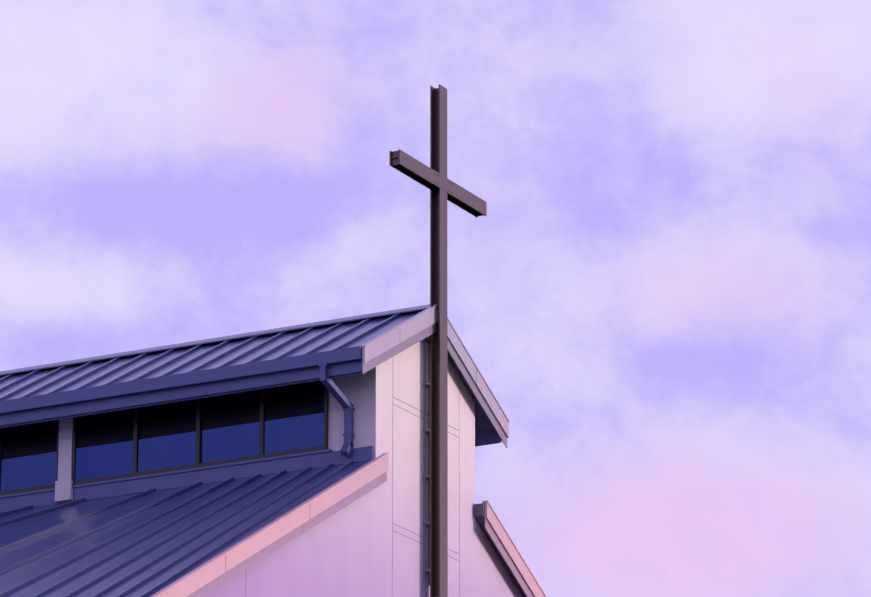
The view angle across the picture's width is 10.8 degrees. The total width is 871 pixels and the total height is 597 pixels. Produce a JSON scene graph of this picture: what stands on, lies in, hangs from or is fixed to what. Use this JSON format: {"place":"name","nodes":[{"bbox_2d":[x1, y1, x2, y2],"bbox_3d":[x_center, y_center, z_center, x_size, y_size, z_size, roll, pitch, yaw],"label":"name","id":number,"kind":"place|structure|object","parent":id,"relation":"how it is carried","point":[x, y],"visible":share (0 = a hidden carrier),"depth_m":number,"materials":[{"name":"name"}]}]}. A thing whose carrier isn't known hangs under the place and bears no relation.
{"place":"outdoors","nodes":[
{"label":"outdoors","id":0,"kind":"place"},
{"bbox_2d":[203,336,522,596],"bbox_3d":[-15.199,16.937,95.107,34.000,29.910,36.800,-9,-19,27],"label":"exterior wall","id":1,"kind":"structure","parent":0,"point":[346,551],"depth_m":89.77,"materials":[{"name":"paint"}]},
{"bbox_2d":[55,418,72,501],"bbox_3d":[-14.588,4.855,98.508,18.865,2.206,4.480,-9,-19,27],"label":"clerestory pilasters","id":2,"kind":"object","parent":1,"relation":"attached to","point":[63,487],"visible":0.29,"depth_m":92.42,"materials":[{"name":"white paint"}]},
{"bbox_2d":[0,386,328,495],"bbox_3d":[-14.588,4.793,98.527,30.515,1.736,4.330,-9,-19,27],"label":"clerestory frames","id":3,"kind":"structure","parent":1,"relation":"on","point":[197,464],"depth_m":91.23,"materials":[{"name":"black metal"}]},
{"bbox_2d":[0,413,323,491],"bbox_3d":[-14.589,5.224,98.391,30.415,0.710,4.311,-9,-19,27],"label":"clerestory glass","id":4,"kind":"object","parent":3,"relation":"in","point":[239,441],"visible":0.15,"depth_m":91.38,"materials":[{"name":"blue glass"}]},
{"bbox_2d":[1,381,328,459],"bbox_3d":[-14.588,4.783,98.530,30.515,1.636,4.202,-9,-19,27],"label":"window shadow","id":5,"kind":"object","parent":3,"relation":"in","point":[283,402],"visible":0.08,"depth_m":91.60},
{"bbox_2d":[0,461,369,596],"bbox_3d":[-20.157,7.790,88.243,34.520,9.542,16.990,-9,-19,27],"label":"roof","id":6,"kind":"structure","parent":1,"relation":"on","point":[11,533],"depth_m":87.23,"materials":[{"name":"metal"}]},
{"bbox_2d":[0,313,400,596],"bbox_3d":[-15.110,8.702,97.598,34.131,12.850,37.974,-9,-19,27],"label":"roof seams","id":7,"kind":"object","parent":6,"relation":"on","point":[176,534],"visible":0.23,"depth_m":88.67,"materials":[{"name":"blue metal"}]},
{"bbox_2d":[0,446,373,511],"bbox_3d":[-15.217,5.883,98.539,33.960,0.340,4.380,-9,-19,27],"label":"window sill flashing","id":8,"kind":"object","parent":1,"relation":"attached to","point":[193,476],"visible":0.4,"depth_m":90.94,"materials":[{"name":"metal"}]},
{"bbox_2d":[0,304,434,376],"bbox_3d":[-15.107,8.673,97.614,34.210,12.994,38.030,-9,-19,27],"label":"roof ridge cap and hems","id":9,"kind":"object","parent":1,"relation":"on","point":[221,339],"visible":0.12,"depth_m":94.00,"materials":[{"name":"metal"}]},
{"bbox_2d":[151,304,546,596],"bbox_3d":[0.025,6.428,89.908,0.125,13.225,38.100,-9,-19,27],"label":"rake fascia","id":10,"kind":"structure","parent":9,"relation":"attached to","point":[194,580],"depth_m":88.30,"materials":[{"name":"grey metal"}]},
{"bbox_2d":[187,322,533,596],"bbox_3d":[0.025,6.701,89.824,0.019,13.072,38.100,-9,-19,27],"label":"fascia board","id":11,"kind":"object","parent":10,"relation":"attached to","point":[239,568],"visible":0.82,"depth_m":88.73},
{"bbox_2d":[389,84,486,596],"bbox_3d":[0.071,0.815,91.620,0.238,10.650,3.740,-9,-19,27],"label":"cross","id":12,"kind":"object","parent":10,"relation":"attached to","point":[438,183],"visible":1,"depth_m":91.59,"materials":[{"name":"brown metal"}]},
{"bbox_2d":[0,311,494,432],"bbox_3d":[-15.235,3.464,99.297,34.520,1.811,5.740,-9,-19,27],"label":"roof","id":13,"kind":"structure","parent":1,"relation":"on","point":[482,422],"depth_m":92.73,"materials":[{"name":"metal"}]},
{"bbox_2d":[0,346,501,446],"bbox_3d":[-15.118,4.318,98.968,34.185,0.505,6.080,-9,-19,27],"label":"gutters","id":14,"kind":"object","parent":13,"relation":"attached to","point":[254,376],"visible":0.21,"depth_m":90.70,"materials":[{"name":"blue"}]},
{"bbox_2d":[319,347,361,455],"bbox_3d":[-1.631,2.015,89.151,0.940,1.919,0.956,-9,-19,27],"label":"downspout","id":15,"kind":"object","parent":14,"relation":"attached to","point":[335,391],"visible":0.9,"depth_m":89.36,"materials":[{"name":"blue"}]},
{"bbox_2d":[245,397,459,596],"bbox_3d":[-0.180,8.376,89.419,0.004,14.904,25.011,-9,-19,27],"label":"wall panel joints","id":16,"kind":"object","parent":1,"relation":"attached to","point":[406,529],"depth_m":90.19,"materials":[{"name":"grey"}]},
{"bbox_2d":[423,336,429,585],"bbox_3d":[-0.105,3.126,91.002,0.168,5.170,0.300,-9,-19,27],"label":"cross standoff ladder","id":17,"kind":"object","parent":1,"relation":"attached to","point":[425,432],"visible":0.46,"depth_m":90.91,"materials":[{"name":"metal"}]},
{"bbox_2d":[473,503,526,596],"bbox_3d":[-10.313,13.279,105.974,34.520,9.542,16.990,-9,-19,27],"label":"roof","id":18,"kind":"structure","parent":1,"relation":"on","point":[479,513],"depth_m":92.78,"materials":[{"name":"metal"}]},
{"bbox_2d":[0,0,870,596],"label":"sky","id":19,"kind":"structure","parent":0,"point":[662,292],"materials":[{"name":"purple"}]}
]}

